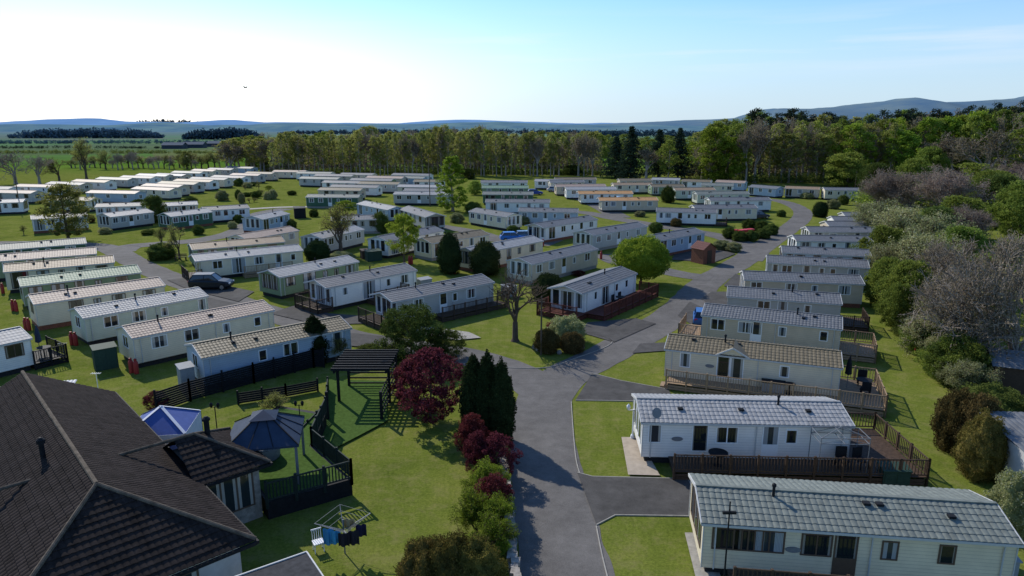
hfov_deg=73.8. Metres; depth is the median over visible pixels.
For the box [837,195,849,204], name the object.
shrub
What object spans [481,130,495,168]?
woodland tree
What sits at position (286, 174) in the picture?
static caravan
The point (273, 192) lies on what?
shrub
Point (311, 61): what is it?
sky
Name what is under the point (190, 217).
door
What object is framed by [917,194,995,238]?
hedgerow tree
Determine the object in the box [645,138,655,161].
woodland tree
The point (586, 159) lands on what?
woodland tree
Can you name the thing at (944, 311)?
hedgerow tree
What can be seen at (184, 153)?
tree
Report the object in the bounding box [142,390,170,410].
shrub
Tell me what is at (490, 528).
shrub
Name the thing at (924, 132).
woodland tree
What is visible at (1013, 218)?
hedgerow tree
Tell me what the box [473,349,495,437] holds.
cypress tree
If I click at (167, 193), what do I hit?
static caravan
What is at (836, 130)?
woodland tree
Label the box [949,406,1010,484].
bush
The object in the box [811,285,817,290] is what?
window
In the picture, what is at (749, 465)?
timber deck
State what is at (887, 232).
hedgerow tree
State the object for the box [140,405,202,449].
party tent
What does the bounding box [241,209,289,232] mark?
static caravan
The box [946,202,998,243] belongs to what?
hedgerow tree
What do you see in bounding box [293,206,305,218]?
storage box
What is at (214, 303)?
driveway
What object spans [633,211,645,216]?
shrub
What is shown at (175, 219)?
window
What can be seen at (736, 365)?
window
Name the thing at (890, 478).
door
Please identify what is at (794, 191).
static caravan
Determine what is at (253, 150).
woodland tree
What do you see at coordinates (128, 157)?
woodland tree
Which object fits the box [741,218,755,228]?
bush
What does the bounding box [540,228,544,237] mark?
window
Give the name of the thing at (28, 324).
gas bottle
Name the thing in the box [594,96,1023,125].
hills
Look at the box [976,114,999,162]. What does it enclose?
woodland tree
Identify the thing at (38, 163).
tree
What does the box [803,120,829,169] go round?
woodland tree
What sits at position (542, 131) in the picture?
woodland tree
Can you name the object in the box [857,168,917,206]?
hedgerow tree
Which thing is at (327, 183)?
static caravan
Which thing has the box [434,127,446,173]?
woodland tree
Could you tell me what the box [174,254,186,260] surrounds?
park bench
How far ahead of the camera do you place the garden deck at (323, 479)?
33.16 m
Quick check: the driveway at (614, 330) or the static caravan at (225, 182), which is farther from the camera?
the static caravan at (225, 182)
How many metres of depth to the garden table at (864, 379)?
45.37 m
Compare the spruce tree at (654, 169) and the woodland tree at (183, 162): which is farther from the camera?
the woodland tree at (183, 162)
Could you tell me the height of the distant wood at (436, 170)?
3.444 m
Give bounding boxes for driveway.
[168,278,253,300]
[207,298,236,308]
[273,305,371,323]
[351,333,394,345]
[576,373,670,399]
[577,472,690,523]
[582,318,655,341]
[632,342,665,352]
[672,249,733,261]
[678,302,700,323]
[702,292,727,304]
[724,274,739,286]
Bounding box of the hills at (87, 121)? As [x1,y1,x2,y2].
[0,118,614,124]
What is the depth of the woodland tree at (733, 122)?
237.59 m
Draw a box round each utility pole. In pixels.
[429,171,430,206]
[538,296,544,354]
[722,501,736,575]
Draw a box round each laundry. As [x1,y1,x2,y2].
[323,528,333,545]
[330,530,340,544]
[338,533,349,546]
[344,519,354,528]
[348,530,359,545]
[355,524,366,536]
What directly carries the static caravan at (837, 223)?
on the ground at (410, 472)
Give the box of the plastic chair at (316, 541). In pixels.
[311,527,324,553]
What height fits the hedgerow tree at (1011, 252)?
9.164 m
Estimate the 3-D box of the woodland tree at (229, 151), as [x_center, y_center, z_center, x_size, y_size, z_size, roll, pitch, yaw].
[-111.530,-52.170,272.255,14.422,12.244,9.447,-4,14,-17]
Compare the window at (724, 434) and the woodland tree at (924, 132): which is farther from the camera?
the woodland tree at (924, 132)
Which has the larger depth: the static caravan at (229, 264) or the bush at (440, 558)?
the static caravan at (229, 264)
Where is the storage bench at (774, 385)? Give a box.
[761,378,785,393]
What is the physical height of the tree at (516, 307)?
6.924 m
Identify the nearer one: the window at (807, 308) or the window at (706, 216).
the window at (807, 308)
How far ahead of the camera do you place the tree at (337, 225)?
95.37 m
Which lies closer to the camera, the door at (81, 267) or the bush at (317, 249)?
the door at (81, 267)
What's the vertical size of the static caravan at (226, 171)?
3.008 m
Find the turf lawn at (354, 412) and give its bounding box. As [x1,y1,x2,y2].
[322,379,386,446]
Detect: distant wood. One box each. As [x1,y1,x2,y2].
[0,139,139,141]
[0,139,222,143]
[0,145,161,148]
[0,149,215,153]
[6,127,165,137]
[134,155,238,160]
[136,119,190,121]
[180,126,263,139]
[267,146,607,171]
[280,128,625,133]
[295,167,601,174]
[599,128,700,136]
[683,144,1023,177]
[694,170,872,182]
[845,174,977,205]
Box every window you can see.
[4,342,24,358]
[11,203,18,207]
[28,286,42,293]
[36,270,48,274]
[51,283,64,290]
[68,299,83,308]
[75,315,80,328]
[93,298,101,303]
[95,265,106,268]
[95,280,101,284]
[97,208,103,212]
[103,314,118,327]
[105,216,109,225]
[112,217,118,222]
[112,293,125,300]
[115,276,127,281]
[120,216,126,221]
[122,334,128,348]
[131,309,146,322]
[142,289,155,295]
[143,214,149,219]
[150,334,167,348]
[160,306,168,316]
[172,217,178,222]
[180,216,186,221]
[183,327,199,341]
[183,569,198,575]
[192,352,198,368]
[197,298,206,310]
[208,472,255,512]
[212,260,222,268]
[214,211,220,215]
[222,322,230,332]
[239,209,244,214]
[245,218,249,227]
[250,219,254,227]
[253,316,260,326]
[254,256,263,264]
[255,219,259,227]
[258,349,267,361]
[261,273,266,287]
[266,274,272,288]
[272,275,277,290]
[282,341,298,356]
[286,276,295,286]
[288,232,294,239]
[290,254,295,259]
[304,237,308,247]
[310,282,315,298]
[325,289,330,302]
[328,237,333,244]
[332,332,342,350]
[334,268,338,274]
[342,287,347,295]
[345,264,353,272]
[356,231,360,238]
[369,220,375,225]
[370,239,374,248]
[375,239,379,247]
[376,295,381,312]
[380,240,385,251]
[386,278,390,286]
[390,209,393,217]
[391,303,396,310]
[400,273,408,282]
[413,298,423,306]
[416,240,420,251]
[420,241,424,252]
[425,217,429,225]
[425,242,428,253]
[439,216,443,224]
[452,292,457,301]
[464,251,468,263]
[466,288,475,298]
[504,203,509,207]
[508,216,511,224]
[510,260,515,274]
[512,216,515,224]
[516,215,519,223]
[516,261,521,274]
[523,262,528,276]
[528,226,531,235]
[530,244,534,251]
[532,213,537,217]
[536,264,542,272]
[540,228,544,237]
[549,261,554,269]
[552,288,559,303]
[561,225,565,231]
[564,213,569,217]
[575,292,582,309]
[576,233,580,243]
[581,233,585,243]
[585,252,589,260]
[586,234,590,243]
[596,235,601,242]
[606,234,611,240]
[634,400,636,428]
[636,408,638,434]
[638,419,641,443]
[647,201,652,205]
[648,425,661,442]
[665,213,671,217]
[671,239,676,246]
[679,352,690,367]
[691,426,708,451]
[691,484,694,520]
[693,492,697,534]
[696,511,701,548]
[704,214,710,218]
[710,318,725,330]
[711,527,743,550]
[715,426,738,443]
[716,357,730,378]
[729,358,743,380]
[732,529,764,551]
[737,321,753,333]
[745,209,751,213]
[750,282,762,287]
[753,530,785,553]
[757,300,770,308]
[772,264,778,270]
[778,326,786,336]
[779,365,789,377]
[781,265,792,271]
[785,283,797,289]
[785,429,797,443]
[800,533,833,556]
[803,305,811,312]
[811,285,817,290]
[817,242,825,246]
[819,268,824,272]
[819,331,827,341]
[838,285,850,294]
[847,268,859,273]
[880,540,899,560]
[937,544,957,564]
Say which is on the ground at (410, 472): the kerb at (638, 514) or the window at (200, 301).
the kerb at (638, 514)
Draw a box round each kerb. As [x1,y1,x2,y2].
[508,332,611,368]
[571,401,579,472]
[576,373,661,401]
[578,472,688,524]
[596,526,607,575]
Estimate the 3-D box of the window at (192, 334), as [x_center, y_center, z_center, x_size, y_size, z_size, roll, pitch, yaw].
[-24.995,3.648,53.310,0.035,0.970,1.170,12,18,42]
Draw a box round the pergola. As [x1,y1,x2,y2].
[325,349,398,418]
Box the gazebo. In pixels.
[230,409,304,484]
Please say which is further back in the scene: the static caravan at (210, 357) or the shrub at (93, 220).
the shrub at (93, 220)
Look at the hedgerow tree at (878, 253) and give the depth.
76.57 m
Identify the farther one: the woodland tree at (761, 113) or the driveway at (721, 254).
the woodland tree at (761, 113)
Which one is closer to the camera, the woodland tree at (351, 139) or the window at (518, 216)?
the window at (518, 216)
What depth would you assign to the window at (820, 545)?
26.43 m
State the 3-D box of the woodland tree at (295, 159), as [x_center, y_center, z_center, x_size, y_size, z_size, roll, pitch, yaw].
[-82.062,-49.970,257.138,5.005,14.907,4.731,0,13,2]
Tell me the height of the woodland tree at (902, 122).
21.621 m
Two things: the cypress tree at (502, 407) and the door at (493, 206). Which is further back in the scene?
the door at (493, 206)
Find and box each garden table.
[36,345,50,356]
[708,448,727,466]
[784,382,795,394]
[856,377,872,389]
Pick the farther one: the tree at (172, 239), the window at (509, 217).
the window at (509, 217)
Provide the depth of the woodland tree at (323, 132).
326.51 m
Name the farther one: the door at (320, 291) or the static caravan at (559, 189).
the static caravan at (559, 189)
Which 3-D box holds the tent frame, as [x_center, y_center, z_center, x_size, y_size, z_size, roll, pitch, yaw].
[16.706,8.119,34.874,2.438,2.264,1.344,1,13,3]
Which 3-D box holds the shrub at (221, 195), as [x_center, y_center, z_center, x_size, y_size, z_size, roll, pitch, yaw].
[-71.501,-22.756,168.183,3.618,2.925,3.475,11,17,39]
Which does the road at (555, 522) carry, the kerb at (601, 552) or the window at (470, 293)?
the kerb at (601, 552)
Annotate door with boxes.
[10,271,28,288]
[33,219,45,230]
[74,280,84,287]
[76,266,84,270]
[95,348,117,370]
[129,215,133,225]
[181,368,194,389]
[188,215,193,225]
[223,210,228,219]
[231,257,246,273]
[263,219,269,229]
[275,254,282,267]
[280,216,282,226]
[295,209,305,217]
[303,271,315,289]
[315,284,325,304]
[328,198,331,205]
[359,205,362,214]
[362,280,375,299]
[368,252,381,260]
[381,297,391,316]
[391,240,398,254]
[417,195,420,202]
[430,216,438,226]
[434,243,438,256]
[439,293,447,312]
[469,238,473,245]
[484,215,486,224]
[489,203,496,209]
[507,248,510,259]
[533,226,539,237]
[543,213,547,220]
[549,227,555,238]
[560,290,574,310]
[562,258,565,272]
[601,285,609,305]
[617,232,620,243]
[622,201,626,209]
[653,187,658,193]
[688,236,691,248]
[707,250,711,263]
[717,209,722,218]
[749,187,753,194]
[749,322,761,341]
[760,427,779,458]
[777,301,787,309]
[785,189,791,195]
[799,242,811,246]
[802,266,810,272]
[831,535,859,575]
[844,242,850,247]
[884,473,909,485]
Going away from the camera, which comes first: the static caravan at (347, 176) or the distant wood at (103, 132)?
the static caravan at (347, 176)
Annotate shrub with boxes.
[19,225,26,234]
[87,214,95,222]
[97,227,112,233]
[139,229,155,235]
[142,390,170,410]
[183,197,198,201]
[192,224,205,234]
[214,190,229,200]
[227,221,236,228]
[233,178,243,185]
[234,189,240,198]
[237,192,245,202]
[243,182,253,187]
[250,191,260,197]
[262,191,272,199]
[269,189,277,198]
[286,218,296,227]
[287,190,296,194]
[309,209,318,216]
[329,337,348,361]
[423,327,468,360]
[448,482,489,532]
[449,213,465,222]
[452,412,492,458]
[459,456,504,498]
[461,429,493,472]
[467,505,521,546]
[472,490,515,525]
[473,472,514,520]
[476,431,523,475]
[494,465,510,496]
[495,536,511,557]
[506,225,518,231]
[522,216,529,224]
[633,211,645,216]
[648,222,663,232]
[670,218,681,226]
[776,210,786,216]
[800,192,814,198]
[826,199,840,208]
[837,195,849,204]
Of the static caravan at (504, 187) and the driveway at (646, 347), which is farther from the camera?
the static caravan at (504, 187)
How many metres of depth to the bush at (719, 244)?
100.00 m
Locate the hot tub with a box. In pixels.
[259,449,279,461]
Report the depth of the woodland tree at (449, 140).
251.69 m
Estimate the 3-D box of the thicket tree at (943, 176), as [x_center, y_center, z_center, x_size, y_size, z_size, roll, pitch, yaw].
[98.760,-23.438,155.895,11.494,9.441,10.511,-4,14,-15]
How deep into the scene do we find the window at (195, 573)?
24.15 m
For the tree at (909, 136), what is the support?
on the ground at (410, 472)
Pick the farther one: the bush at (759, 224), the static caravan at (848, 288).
the bush at (759, 224)
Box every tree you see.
[0,151,31,183]
[16,155,53,183]
[33,182,97,237]
[39,156,65,180]
[61,160,78,167]
[69,136,92,178]
[87,155,95,166]
[95,150,112,168]
[108,154,121,169]
[113,157,126,168]
[119,154,131,167]
[123,153,138,168]
[129,152,138,167]
[133,156,149,167]
[139,194,168,222]
[144,157,155,168]
[152,156,162,167]
[154,227,166,241]
[157,154,173,168]
[162,222,185,258]
[166,158,175,168]
[171,153,180,167]
[178,157,192,168]
[179,151,191,167]
[184,151,197,168]
[190,160,198,168]
[193,156,209,168]
[196,154,212,168]
[205,152,219,167]
[212,142,247,165]
[214,140,232,166]
[220,138,244,165]
[223,137,244,163]
[239,138,258,166]
[244,138,269,171]
[245,138,263,166]
[246,135,261,157]
[251,136,266,160]
[255,140,277,171]
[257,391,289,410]
[258,138,291,167]
[266,142,278,169]
[269,138,284,168]
[274,132,287,169]
[282,131,293,166]
[284,131,293,169]
[288,135,305,169]
[288,136,299,169]
[293,133,306,169]
[300,139,313,170]
[301,134,311,158]
[302,313,331,363]
[305,135,319,170]
[312,139,323,171]
[314,131,335,164]
[314,136,329,171]
[317,135,330,160]
[318,203,355,250]
[323,139,333,171]
[325,130,335,169]
[328,140,338,171]
[332,200,356,214]
[333,140,341,166]
[335,135,348,171]
[340,139,353,169]
[342,138,356,172]
[348,134,362,172]
[351,130,366,172]
[357,128,369,171]
[359,126,371,165]
[366,125,380,163]
[366,134,376,172]
[366,135,379,172]
[371,137,385,175]
[371,302,449,366]
[377,139,389,175]
[381,135,391,173]
[384,212,421,262]
[385,140,397,168]
[389,365,424,401]
[390,133,399,172]
[393,133,403,172]
[393,345,463,423]
[397,132,410,172]
[397,134,414,168]
[400,141,412,172]
[407,134,419,172]
[410,133,419,170]
[415,131,429,172]
[418,130,435,170]
[422,131,434,172]
[424,138,439,172]
[431,127,440,174]
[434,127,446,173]
[435,127,447,175]
[435,156,468,211]
[440,124,451,138]
[441,131,455,168]
[447,133,459,155]
[454,131,464,167]
[458,131,470,168]
[458,353,478,427]
[464,128,481,168]
[464,129,477,168]
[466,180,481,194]
[471,133,482,173]
[473,131,482,174]
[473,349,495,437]
[475,126,486,151]
[477,131,491,175]
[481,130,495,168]
[485,133,493,169]
[487,356,516,441]
[488,132,505,176]
[488,137,497,174]
[489,266,548,341]
[495,139,508,175]
[497,138,509,175]
[503,136,516,167]
[505,138,515,175]
[506,133,519,167]
[506,134,519,173]
[514,137,525,174]
[517,133,532,175]
[524,132,536,174]
[527,135,547,175]
[530,143,540,175]
[534,134,549,175]
[536,130,548,145]
[544,132,557,175]
[544,141,550,173]
[544,141,562,175]
[548,131,564,158]
[553,138,567,175]
[557,135,569,172]
[562,132,575,155]
[563,141,571,165]
[568,136,577,174]
[570,136,590,175]
[573,130,584,164]
[577,132,590,175]
[579,133,591,174]
[586,131,596,159]
[586,137,601,175]
[591,140,603,172]
[594,134,609,167]
[600,136,628,177]
[602,134,615,157]
[609,233,671,283]
[613,126,648,177]
[619,134,627,156]
[635,145,665,177]
[636,137,648,152]
[638,136,651,154]
[642,129,673,176]
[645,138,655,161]
[654,139,682,177]
[663,127,695,177]
[664,135,674,153]
[684,139,703,177]
[688,135,697,159]
[690,131,702,172]
[691,147,704,178]
[694,121,727,154]
[694,126,733,182]
[698,139,719,179]
[705,139,730,160]
[714,136,748,179]
[715,125,737,155]
[717,132,737,170]
[721,118,731,126]
[725,121,755,175]
[728,118,745,160]
[735,122,755,180]
[736,107,764,172]
[736,124,768,177]
[741,115,756,126]
[745,122,779,182]
[747,110,767,161]
[749,123,770,177]
[750,117,775,168]
[752,130,775,180]
[754,113,772,129]
[760,133,785,182]
[762,123,791,172]
[764,112,789,172]
[764,123,790,181]
[771,133,798,182]
[774,117,803,175]
[774,133,810,182]
[780,108,799,171]
[780,120,809,176]
[788,124,812,182]
[789,122,823,181]
[792,110,812,130]
[795,137,827,179]
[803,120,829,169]
[804,121,821,173]
[806,132,837,182]
[808,114,827,127]
[808,133,839,182]
[813,114,833,170]
[821,112,845,130]
[822,126,844,182]
[823,151,868,186]
[824,123,841,162]
[828,115,852,169]
[830,122,878,182]
[836,118,852,139]
[841,126,867,163]
[848,197,909,226]
[849,225,908,265]
[852,120,869,149]
[853,123,885,162]
[856,162,894,190]
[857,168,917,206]
[861,137,886,175]
[862,113,879,125]
[863,255,908,304]
[865,236,912,279]
[866,117,877,123]
[866,164,943,213]
[869,202,948,244]
[870,118,898,140]
[870,259,940,312]
[871,118,895,161]
[872,130,894,164]
[874,108,893,129]
[874,129,922,175]
[874,281,920,328]
[880,117,911,169]
[880,123,903,169]
[887,228,964,288]
[891,211,977,240]
[892,109,914,126]
[893,109,909,151]
[894,156,934,183]
[897,240,1022,361]
[897,309,951,357]
[900,121,911,153]
[900,256,997,328]
[903,108,918,126]
[906,235,955,276]
[907,111,933,128]
[907,116,937,152]
[907,116,942,162]
[911,165,1000,205]
[912,145,951,177]
[913,300,956,328]
[914,204,965,235]
[915,108,952,125]
[917,117,946,147]
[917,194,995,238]
[918,334,963,380]
[919,131,972,170]
[921,231,1016,299]
[922,330,990,381]
[924,164,958,202]
[925,117,950,141]
[930,224,990,259]
[936,115,966,171]
[939,111,954,134]
[939,128,1022,170]
[944,340,994,383]
[946,114,982,173]
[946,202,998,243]
[952,162,1004,184]
[955,109,1002,173]
[955,115,986,173]
[956,104,978,172]
[957,304,1010,337]
[958,253,1023,356]
[961,169,1018,207]
[961,172,1023,223]
[961,253,1015,299]
[970,228,1023,312]
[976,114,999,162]
[981,107,1002,120]
[981,109,1016,160]
[983,179,1023,236]
[984,159,1023,179]
[991,112,1023,167]
[991,236,1023,269]
[992,101,1009,161]
[994,127,1023,169]
[1002,112,1023,167]
[1004,105,1020,131]
[1017,100,1023,161]
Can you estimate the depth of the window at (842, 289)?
67.95 m
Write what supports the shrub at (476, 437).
on the ground at (410, 472)
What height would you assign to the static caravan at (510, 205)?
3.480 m
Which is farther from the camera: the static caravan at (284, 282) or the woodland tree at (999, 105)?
the woodland tree at (999, 105)
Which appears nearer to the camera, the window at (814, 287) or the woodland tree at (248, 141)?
the window at (814, 287)
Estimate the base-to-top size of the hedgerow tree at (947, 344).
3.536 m
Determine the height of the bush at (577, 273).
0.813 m
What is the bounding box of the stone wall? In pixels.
[497,452,521,575]
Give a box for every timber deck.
[30,335,68,369]
[181,265,202,280]
[243,261,292,278]
[294,290,333,313]
[357,306,399,329]
[367,282,409,305]
[435,291,507,322]
[536,296,586,320]
[585,281,658,320]
[660,369,888,417]
[668,443,931,486]
[678,313,701,335]
[715,217,727,226]
[727,566,849,575]
[839,330,877,363]
[839,365,884,401]
[840,307,869,331]
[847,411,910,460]
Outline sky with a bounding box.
[0,0,1023,122]
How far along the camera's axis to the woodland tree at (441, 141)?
251.86 m
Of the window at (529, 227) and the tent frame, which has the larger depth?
the window at (529, 227)
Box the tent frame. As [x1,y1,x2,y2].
[808,426,870,472]
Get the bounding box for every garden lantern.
[209,402,219,428]
[294,401,303,414]
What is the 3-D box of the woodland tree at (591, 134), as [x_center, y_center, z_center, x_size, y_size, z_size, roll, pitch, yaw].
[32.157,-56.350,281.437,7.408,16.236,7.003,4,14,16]
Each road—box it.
[0,241,564,394]
[105,208,290,251]
[348,214,499,237]
[489,237,562,245]
[511,199,812,575]
[552,191,630,217]
[578,211,769,260]
[598,254,714,280]
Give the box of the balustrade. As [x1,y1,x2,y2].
[303,376,328,426]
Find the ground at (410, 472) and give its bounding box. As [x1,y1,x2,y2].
[0,132,1023,575]
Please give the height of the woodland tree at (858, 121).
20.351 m
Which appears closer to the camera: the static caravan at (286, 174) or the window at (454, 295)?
the window at (454, 295)
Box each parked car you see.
[187,272,233,289]
[500,231,524,239]
[516,230,528,235]
[528,189,542,194]
[547,186,553,191]
[692,307,702,324]
[757,210,769,218]
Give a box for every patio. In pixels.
[416,327,480,339]
[621,437,659,474]
[685,532,720,575]
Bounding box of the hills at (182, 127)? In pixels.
[0,122,749,131]
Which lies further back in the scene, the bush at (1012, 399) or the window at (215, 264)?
the window at (215, 264)
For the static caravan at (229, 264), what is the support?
on the ground at (410, 472)
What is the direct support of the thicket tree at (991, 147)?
on the ground at (410, 472)
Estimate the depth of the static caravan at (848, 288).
68.82 m
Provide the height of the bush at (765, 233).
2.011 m
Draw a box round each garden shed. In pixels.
[236,551,323,575]
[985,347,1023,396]
[990,411,1023,482]
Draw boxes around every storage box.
[89,341,118,371]
[175,361,195,391]
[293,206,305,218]
[359,248,366,258]
[364,248,381,261]
[416,276,432,284]
[500,284,516,297]
[876,461,912,485]
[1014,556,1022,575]
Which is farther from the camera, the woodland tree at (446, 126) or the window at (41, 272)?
the woodland tree at (446, 126)
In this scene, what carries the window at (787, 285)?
in the static caravan at (848, 288)
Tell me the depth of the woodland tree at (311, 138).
256.53 m
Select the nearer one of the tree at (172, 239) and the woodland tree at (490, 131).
the tree at (172, 239)
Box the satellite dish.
[652,408,661,419]
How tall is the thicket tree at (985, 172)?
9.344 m
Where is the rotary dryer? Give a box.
[314,504,370,553]
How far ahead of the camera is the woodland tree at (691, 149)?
244.41 m
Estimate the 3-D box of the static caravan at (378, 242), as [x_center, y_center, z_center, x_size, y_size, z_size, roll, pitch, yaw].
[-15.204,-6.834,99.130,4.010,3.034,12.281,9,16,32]
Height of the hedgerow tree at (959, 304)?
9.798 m
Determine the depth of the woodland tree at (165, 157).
299.04 m
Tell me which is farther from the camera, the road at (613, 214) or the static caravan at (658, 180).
the static caravan at (658, 180)
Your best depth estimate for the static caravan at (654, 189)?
180.76 m
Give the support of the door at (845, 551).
in the static caravan at (829, 527)
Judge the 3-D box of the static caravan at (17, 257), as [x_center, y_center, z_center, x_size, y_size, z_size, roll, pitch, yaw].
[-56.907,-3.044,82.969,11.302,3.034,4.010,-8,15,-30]
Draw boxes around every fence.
[153,347,324,407]
[236,378,318,404]
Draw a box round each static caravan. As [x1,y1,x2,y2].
[0,186,20,189]
[0,189,44,203]
[0,198,28,214]
[0,237,86,253]
[0,247,96,281]
[0,326,33,377]
[3,255,114,292]
[15,184,63,195]
[17,264,141,309]
[25,276,165,330]
[30,213,88,233]
[45,181,92,193]
[48,197,102,211]
[68,287,208,344]
[71,179,116,189]
[85,190,146,202]
[94,202,145,216]
[95,177,138,187]
[96,208,154,230]
[114,299,274,367]
[120,175,160,185]
[131,186,181,199]
[136,173,172,180]
[140,183,189,195]
[152,200,197,218]
[156,173,191,179]
[157,208,212,229]
[158,181,204,193]
[170,171,207,176]
[173,178,218,190]
[184,315,351,388]
[187,236,285,266]
[188,244,303,277]
[189,177,232,187]
[190,169,220,176]
[201,204,249,222]
[208,167,237,174]
[211,175,250,184]
[224,166,257,172]
[227,226,298,244]
[230,173,265,182]
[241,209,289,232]
[245,171,278,180]
[257,255,359,298]
[272,170,307,178]
[296,171,334,179]
[298,176,343,186]
[300,225,364,253]
[303,263,417,309]
[305,194,362,208]
[314,174,356,179]
[317,187,365,198]
[321,180,359,186]
[330,184,382,196]
[331,214,380,233]
[341,172,376,177]
[350,178,395,181]
[356,200,401,221]
[357,181,402,192]
[365,175,406,183]
[367,226,443,258]
[369,273,494,324]
[386,175,427,183]
[391,173,432,178]
[393,191,450,204]
[397,184,445,190]
[399,205,446,228]
[403,188,445,191]
[413,179,444,184]
[414,229,489,260]
[459,235,543,271]
[468,208,522,230]
[480,180,527,184]
[482,185,528,195]
[482,191,533,204]
[485,199,549,213]
[506,243,598,284]
[518,205,578,224]
[525,215,597,242]
[534,179,562,189]
[547,266,637,312]
[548,180,584,185]
[554,177,596,183]
[554,184,605,195]
[564,186,616,198]
[572,221,647,250]
[576,190,633,203]
[596,197,658,211]
[611,182,651,193]
[617,178,651,181]
[631,393,854,462]
[646,227,705,255]
[648,184,684,195]
[652,177,680,183]
[656,207,716,225]
[664,333,842,395]
[673,187,715,199]
[681,179,712,186]
[688,204,757,220]
[688,473,1023,575]
[692,191,749,204]
[701,183,732,190]
[701,303,842,349]
[704,197,771,211]
[715,180,747,190]
[727,285,842,315]
[739,270,864,307]
[748,184,783,197]
[765,254,869,288]
[779,245,870,264]
[784,186,820,198]
[787,235,871,248]
[800,226,874,239]
[819,221,881,233]
[821,187,859,200]
[826,216,857,220]
[837,212,885,215]
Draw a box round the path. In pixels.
[249,206,306,209]
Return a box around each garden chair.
[611,294,618,305]
[834,446,850,468]
[852,446,868,469]
[857,369,866,385]
[860,381,871,395]
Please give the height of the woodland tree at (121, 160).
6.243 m
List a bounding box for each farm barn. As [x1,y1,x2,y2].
[161,142,187,148]
[185,142,206,147]
[207,141,221,146]
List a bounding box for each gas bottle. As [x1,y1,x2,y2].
[0,283,4,293]
[10,299,13,310]
[13,300,18,311]
[22,317,26,329]
[26,318,31,330]
[68,331,73,345]
[72,332,78,345]
[128,358,133,373]
[133,358,138,373]
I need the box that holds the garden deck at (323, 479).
[258,396,352,519]
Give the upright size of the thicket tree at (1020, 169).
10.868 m
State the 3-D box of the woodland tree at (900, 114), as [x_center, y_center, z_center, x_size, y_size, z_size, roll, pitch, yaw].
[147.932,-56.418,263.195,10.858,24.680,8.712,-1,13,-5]
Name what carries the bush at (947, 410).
on the ground at (410, 472)
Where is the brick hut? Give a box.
[690,240,717,263]
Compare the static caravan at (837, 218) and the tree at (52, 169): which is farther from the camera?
the tree at (52, 169)
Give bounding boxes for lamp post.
[627,404,634,438]
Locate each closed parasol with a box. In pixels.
[34,325,41,353]
[845,355,851,387]
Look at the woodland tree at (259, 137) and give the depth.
307.92 m
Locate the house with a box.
[0,370,272,575]
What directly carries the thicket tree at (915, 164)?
on the ground at (410, 472)
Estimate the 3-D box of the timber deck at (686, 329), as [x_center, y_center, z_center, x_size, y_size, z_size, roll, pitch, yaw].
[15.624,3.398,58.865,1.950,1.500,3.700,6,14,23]
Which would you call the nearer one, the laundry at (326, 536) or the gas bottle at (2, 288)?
the laundry at (326, 536)
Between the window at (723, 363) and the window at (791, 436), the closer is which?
the window at (791, 436)
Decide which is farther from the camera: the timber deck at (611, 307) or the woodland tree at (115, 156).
the woodland tree at (115, 156)
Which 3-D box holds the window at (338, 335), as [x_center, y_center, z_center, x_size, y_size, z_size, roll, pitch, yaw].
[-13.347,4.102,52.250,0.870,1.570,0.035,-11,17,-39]
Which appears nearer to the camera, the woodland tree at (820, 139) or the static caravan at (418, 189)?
the static caravan at (418, 189)
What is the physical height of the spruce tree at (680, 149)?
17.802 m
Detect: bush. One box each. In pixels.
[144,242,177,260]
[232,214,243,222]
[246,159,259,168]
[257,159,269,170]
[303,239,330,261]
[329,251,356,258]
[354,343,378,348]
[372,211,389,232]
[393,534,446,575]
[424,529,468,575]
[436,231,461,274]
[448,531,509,575]
[460,168,479,178]
[464,201,482,212]
[467,240,500,275]
[531,272,562,301]
[532,328,560,354]
[545,315,586,341]
[559,331,585,354]
[561,164,583,174]
[571,270,585,276]
[660,185,675,202]
[712,240,729,250]
[721,227,735,238]
[724,241,742,251]
[731,231,748,241]
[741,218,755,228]
[745,229,759,241]
[754,221,768,230]
[757,228,772,238]
[763,223,779,234]
[812,201,828,216]
[871,301,886,313]
[883,296,916,322]
[891,315,917,335]
[893,327,920,354]
[910,321,949,357]
[911,349,930,374]
[917,335,941,348]
[921,346,951,371]
[929,349,984,388]
[929,386,969,454]
[931,364,990,389]
[932,361,993,388]
[942,357,1004,394]
[947,391,1004,445]
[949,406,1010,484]
[958,381,1023,411]
[983,466,1023,541]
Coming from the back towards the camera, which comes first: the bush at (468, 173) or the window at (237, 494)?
the bush at (468, 173)
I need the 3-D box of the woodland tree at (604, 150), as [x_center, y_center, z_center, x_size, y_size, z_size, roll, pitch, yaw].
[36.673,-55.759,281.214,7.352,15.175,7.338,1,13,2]
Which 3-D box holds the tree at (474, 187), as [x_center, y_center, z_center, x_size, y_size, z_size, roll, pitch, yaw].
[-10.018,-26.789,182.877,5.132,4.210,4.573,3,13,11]
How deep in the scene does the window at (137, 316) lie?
58.60 m
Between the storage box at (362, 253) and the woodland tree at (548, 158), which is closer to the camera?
the storage box at (362, 253)
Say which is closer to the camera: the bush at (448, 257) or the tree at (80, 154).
the bush at (448, 257)
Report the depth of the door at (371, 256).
91.95 m
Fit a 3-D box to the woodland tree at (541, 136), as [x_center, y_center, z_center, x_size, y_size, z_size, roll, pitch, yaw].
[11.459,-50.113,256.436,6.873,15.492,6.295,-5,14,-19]
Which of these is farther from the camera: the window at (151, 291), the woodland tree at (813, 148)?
the woodland tree at (813, 148)
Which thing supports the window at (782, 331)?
in the static caravan at (795, 328)

